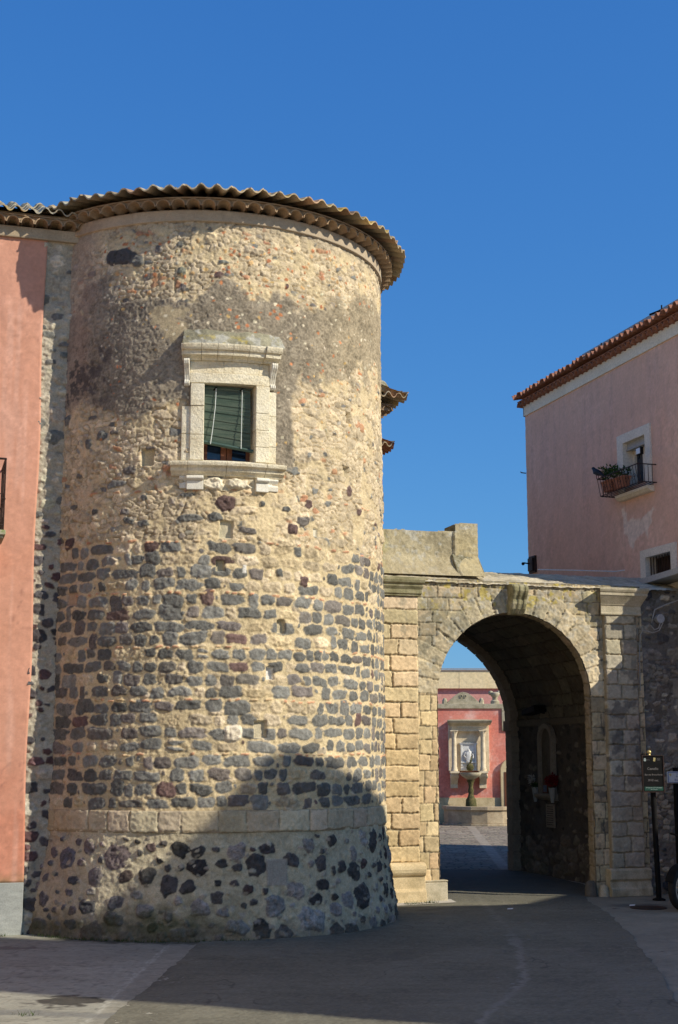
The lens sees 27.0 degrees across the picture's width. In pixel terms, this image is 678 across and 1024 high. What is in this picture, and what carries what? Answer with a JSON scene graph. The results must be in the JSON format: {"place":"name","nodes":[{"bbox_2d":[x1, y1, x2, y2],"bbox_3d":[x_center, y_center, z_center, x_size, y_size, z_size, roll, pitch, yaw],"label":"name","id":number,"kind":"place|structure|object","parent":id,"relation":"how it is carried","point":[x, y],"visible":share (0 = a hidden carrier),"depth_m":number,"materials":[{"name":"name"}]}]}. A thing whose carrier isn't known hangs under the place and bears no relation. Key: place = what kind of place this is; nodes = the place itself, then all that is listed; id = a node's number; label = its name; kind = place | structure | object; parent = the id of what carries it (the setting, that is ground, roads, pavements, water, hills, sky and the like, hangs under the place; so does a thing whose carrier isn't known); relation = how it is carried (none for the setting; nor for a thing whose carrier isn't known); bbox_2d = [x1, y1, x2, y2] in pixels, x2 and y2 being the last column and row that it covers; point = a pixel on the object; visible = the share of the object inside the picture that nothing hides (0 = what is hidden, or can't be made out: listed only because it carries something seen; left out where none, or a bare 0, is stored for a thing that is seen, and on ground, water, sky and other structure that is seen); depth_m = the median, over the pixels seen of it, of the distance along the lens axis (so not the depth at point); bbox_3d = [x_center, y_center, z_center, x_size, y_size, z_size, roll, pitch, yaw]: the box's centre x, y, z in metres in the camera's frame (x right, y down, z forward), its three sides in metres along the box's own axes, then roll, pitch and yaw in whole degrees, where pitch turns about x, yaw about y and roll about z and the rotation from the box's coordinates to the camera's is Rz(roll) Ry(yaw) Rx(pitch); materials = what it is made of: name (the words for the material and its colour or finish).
{"place":"outdoors","nodes":[
{"label":"outdoors","id":0,"kind":"place"},
{"bbox_2d":[0,933,33,1016],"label":"grass","id":1,"kind":"structure","parent":0,"point":[18,1012],"depth_m":11.80,"materials":[{"name":"green plant"}]},
{"bbox_2d":[0,201,83,935],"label":"pink palace","id":2,"kind":"structure","parent":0,"point":[36,249],"depth_m":18.09,"materials":[{"name":"paint"}]},
{"bbox_2d":[0,934,198,1023],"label":"pavement","id":3,"kind":"structure","parent":0,"point":[49,980],"depth_m":13.97,"materials":[{"name":"grey stone"}]},
{"bbox_2d":[32,934,253,942],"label":"grass","id":4,"kind":"structure","parent":3,"relation":"on","point":[116,940],"depth_m":16.58,"materials":[{"name":"green plant"}]},
{"bbox_2d":[0,0,677,667],"label":"sky","id":5,"kind":"structure","parent":0,"point":[521,156],"materials":[{"name":"blue"}]},
{"bbox_2d":[104,870,677,1023],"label":"road","id":6,"kind":"structure","parent":0,"point":[477,951],"depth_m":14.13,"materials":[{"name":"grey asphalt"}]},
{"bbox_2d":[397,899,454,905],"bbox_3d":[1.000,5.780,20.865,1.688,0.001,0.895,3,-10,-15],"label":"kerb strip","id":7,"kind":"object","parent":6,"relation":"on","point":[448,901],"visible":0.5,"depth_m":20.98,"materials":[{"name":"stone"}]},
{"bbox_2d":[404,899,438,904],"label":"grass","id":8,"kind":"structure","parent":7,"relation":"on","point":[421,902],"depth_m":20.81,"materials":[{"name":"green plant"}]},
{"bbox_2d":[437,668,502,703],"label":"yellow building","id":9,"kind":"structure","parent":0,"point":[477,684],"depth_m":50.62,"materials":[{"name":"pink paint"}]},
{"bbox_2d":[439,824,507,869],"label":"courtyard paving","id":10,"kind":"structure","parent":0,"point":[473,847],"depth_m":34.10,"materials":[{"name":"grey stone"}]},
{"bbox_2d":[442,719,507,825],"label":"wall fountain","id":11,"kind":"object","parent":10,"relation":"on","point":[468,744],"depth_m":46.98,"materials":[{"name":"stone"}]},
{"bbox_2d":[515,894,677,1001],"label":"pavement","id":12,"kind":"structure","parent":0,"point":[654,933],"depth_m":18.10,"materials":[{"name":"grey stone"}]},
{"bbox_2d":[630,906,666,909],"bbox_3d":[4.450,5.692,20.322,0.520,0.012,0.520,0,-10,0],"label":"drain cover","id":13,"kind":"object","parent":12,"relation":"on","point":[648,907],"visible":1,"depth_m":20.28,"materials":[{"name":"metal"}]},
{"bbox_2d":[641,750,665,900],"bbox_3d":[4.822,4.786,21.630,0.346,2.251,0.202,0,-10,0],"label":"information sign","id":14,"kind":"object","parent":12,"relation":"on","point":[652,771],"visible":1,"depth_m":21.65,"materials":[{"name":"black metal"}]},
{"bbox_2d":[665,833,677,909],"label":"motorcycle","id":15,"kind":"object","parent":12,"relation":"on","point":[671,879],"visible":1,"depth_m":19.82,"materials":[{"name":"rubber"}]},
{"bbox_2d":[667,768,677,892],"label":"street name sign","id":16,"kind":"object","parent":12,"relation":"on","point":[672,777],"visible":1,"depth_m":22.05,"materials":[{"name":"metal"}]},
{"label":"ground","id":17,"kind":"structure","parent":0,"visible":0},
{"bbox_2d":[29,183,405,941],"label":"round tower","id":18,"kind":"structure","parent":17,"relation":"on","point":[219,757],"depth_m":17.81,"materials":[{"name":"stone"}]},
{"bbox_2d":[170,329,286,492],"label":"window","id":19,"kind":"structure","parent":18,"relation":"in","point":[228,426],"depth_m":17.91,"materials":[{"name":"stone"}]},
{"bbox_2d":[382,438,394,454],"bbox_3d":[-2.279,2.790,30.014,5.313,9.078,6.328,3,-10,-16],"label":"castle annex","id":20,"kind":"object","parent":17,"relation":"on","point":[387,446],"visible":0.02,"depth_m":28.54,"materials":[{"name":"paint"}]},
{"bbox_2d":[381,380,408,417],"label":"castle wing","id":21,"kind":"structure","parent":17,"relation":"on","point":[391,399],"depth_m":25.14,"materials":[{"name":"brown ceramic"}]},
{"bbox_2d":[438,691,506,823],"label":"courtyard wall","id":22,"kind":"structure","parent":17,"relation":"on","point":[462,705],"depth_m":47.31,"materials":[{"name":"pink paint"}]},
{"bbox_2d":[504,772,506,805],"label":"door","id":23,"kind":"structure","parent":22,"relation":"in","point":[505,784],"depth_m":46.98,"materials":[{"name":"brown wood"}]},
{"bbox_2d":[382,523,677,902],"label":"town gate","id":24,"kind":"structure","parent":17,"relation":"on","point":[564,649],"depth_m":22.64,"materials":[{"name":"stone"}]},
{"bbox_2d":[522,705,545,715],"bbox_3d":[3.709,3.707,26.386,0.393,0.178,0.597,3,-10,-16],"label":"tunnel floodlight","id":25,"kind":"object","parent":24,"relation":"attached to","point":[533,710],"visible":1,"depth_m":26.19,"materials":[{"name":"black paint"}]},
{"bbox_2d":[534,724,558,800],"bbox_3d":[3.814,4.618,26.097,0.200,1.403,0.640,3,-10,-16],"label":"niche","id":26,"kind":"object","parent":24,"relation":"attached to","point":[546,750],"depth_m":26.16,"materials":[{"name":"grey stone"}]},
{"bbox_2d":[527,774,537,801],"bbox_3d":[3.634,5.154,26.417,0.188,0.519,0.294,3,-10,-17],"label":"flower vase","id":27,"kind":"object","parent":26,"relation":"attached to","point":[534,788],"visible":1,"depth_m":26.34,"materials":[{"name":"white plastic"}]},
{"bbox_2d":[543,784,547,792],"bbox_3d":[3.803,5.092,26.011,0.023,0.160,0.180,3,-10,-16],"label":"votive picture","id":28,"kind":"object","parent":26,"relation":"on","point":[545,788],"visible":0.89,"depth_m":25.98,"materials":[{"name":"grey wood"}]},
{"bbox_2d":[544,772,558,802],"bbox_3d":[3.852,4.999,25.650,0.277,0.559,0.295,-3,-11,18],"label":"flower vase","id":29,"kind":"object","parent":26,"relation":"attached to","point":[552,784],"visible":1,"depth_m":25.62,"materials":[{"name":"white plastic"}]},
{"bbox_2d":[546,804,555,827],"bbox_3d":[3.880,5.568,25.887,0.037,0.420,0.340,3,-10,-16],"label":"marble plaque","id":30,"kind":"object","parent":24,"relation":"attached to","point":[550,817],"visible":1,"depth_m":25.84,"materials":[{"name":"stone"}]},
{"bbox_2d":[537,569,624,571],"bbox_3d":[4.237,1.014,24.695,1.703,0.079,0.048,3,-10,-18],"label":"white wire","id":31,"kind":"object","parent":24,"relation":"on","point":[580,570],"visible":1,"depth_m":24.69,"materials":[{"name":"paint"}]},
{"bbox_2d":[512,299,677,587],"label":"faded pink house","id":32,"kind":"structure","parent":17,"relation":"on","point":[613,400],"depth_m":26.46,"materials":[{"name":"paint"}]},
{"bbox_2d":[521,555,536,573],"bbox_3d":[3.936,1.089,29.378,0.252,0.350,0.300,3,-10,-17],"label":"wall lantern","id":33,"kind":"object","parent":32,"relation":"attached to","point":[532,564],"depth_m":29.31,"materials":[{"name":"metal"}]},
{"bbox_2d":[592,467,603,478],"bbox_3d":[4.802,-0.744,26.183,0.126,0.256,0.443,5,-11,-27],"label":"pigeon","id":34,"kind":"object","parent":32,"relation":"on","point":[597,472],"visible":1,"depth_m":26.14,"materials":[{"name":"grey"}]},
{"bbox_2d":[598,463,617,492],"bbox_3d":[5.007,-0.640,26.107,0.426,0.525,0.435,0,-10,0],"label":"planter","id":35,"kind":"object","parent":32,"relation":"on","point":[605,469],"visible":0.68,"depth_m":26.08,"materials":[{"name":"ceramic"}]},
{"bbox_2d":[609,465,631,488],"bbox_3d":[5.120,-0.645,25.672,0.422,0.424,0.435,0,-10,0],"label":"planter","id":36,"kind":"object","parent":32,"relation":"on","point":[621,479],"visible":0.81,"depth_m":25.62,"materials":[{"name":"ceramic"}]},
{"bbox_2d":[597,423,656,501],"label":"balcony window","id":37,"kind":"structure","parent":32,"relation":"in","point":[627,443],"depth_m":25.62,"materials":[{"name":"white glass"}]},
{"bbox_2d":[636,447,643,458],"bbox_3d":[5.284,-1.027,24.827,0.071,0.214,0.160,3,-10,-17],"label":"floodlight","id":38,"kind":"object","parent":32,"relation":"attached to","point":[639,451],"visible":1,"depth_m":24.80,"materials":[{"name":"black paint"}]},
{"bbox_2d":[640,542,677,577],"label":"barred window","id":39,"kind":"structure","parent":32,"relation":"in","point":[662,558],"depth_m":24.76,"materials":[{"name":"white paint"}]},
{"bbox_2d":[636,590,677,894],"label":"rubble wall","id":40,"kind":"structure","parent":17,"relation":"on","point":[660,654],"depth_m":22.96,"materials":[{"name":"stone"}]},
{"bbox_2d":[639,600,677,690],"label":"cable","id":41,"kind":"object","parent":40,"relation":"attached to","point":[659,618],"visible":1,"depth_m":23.09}
]}

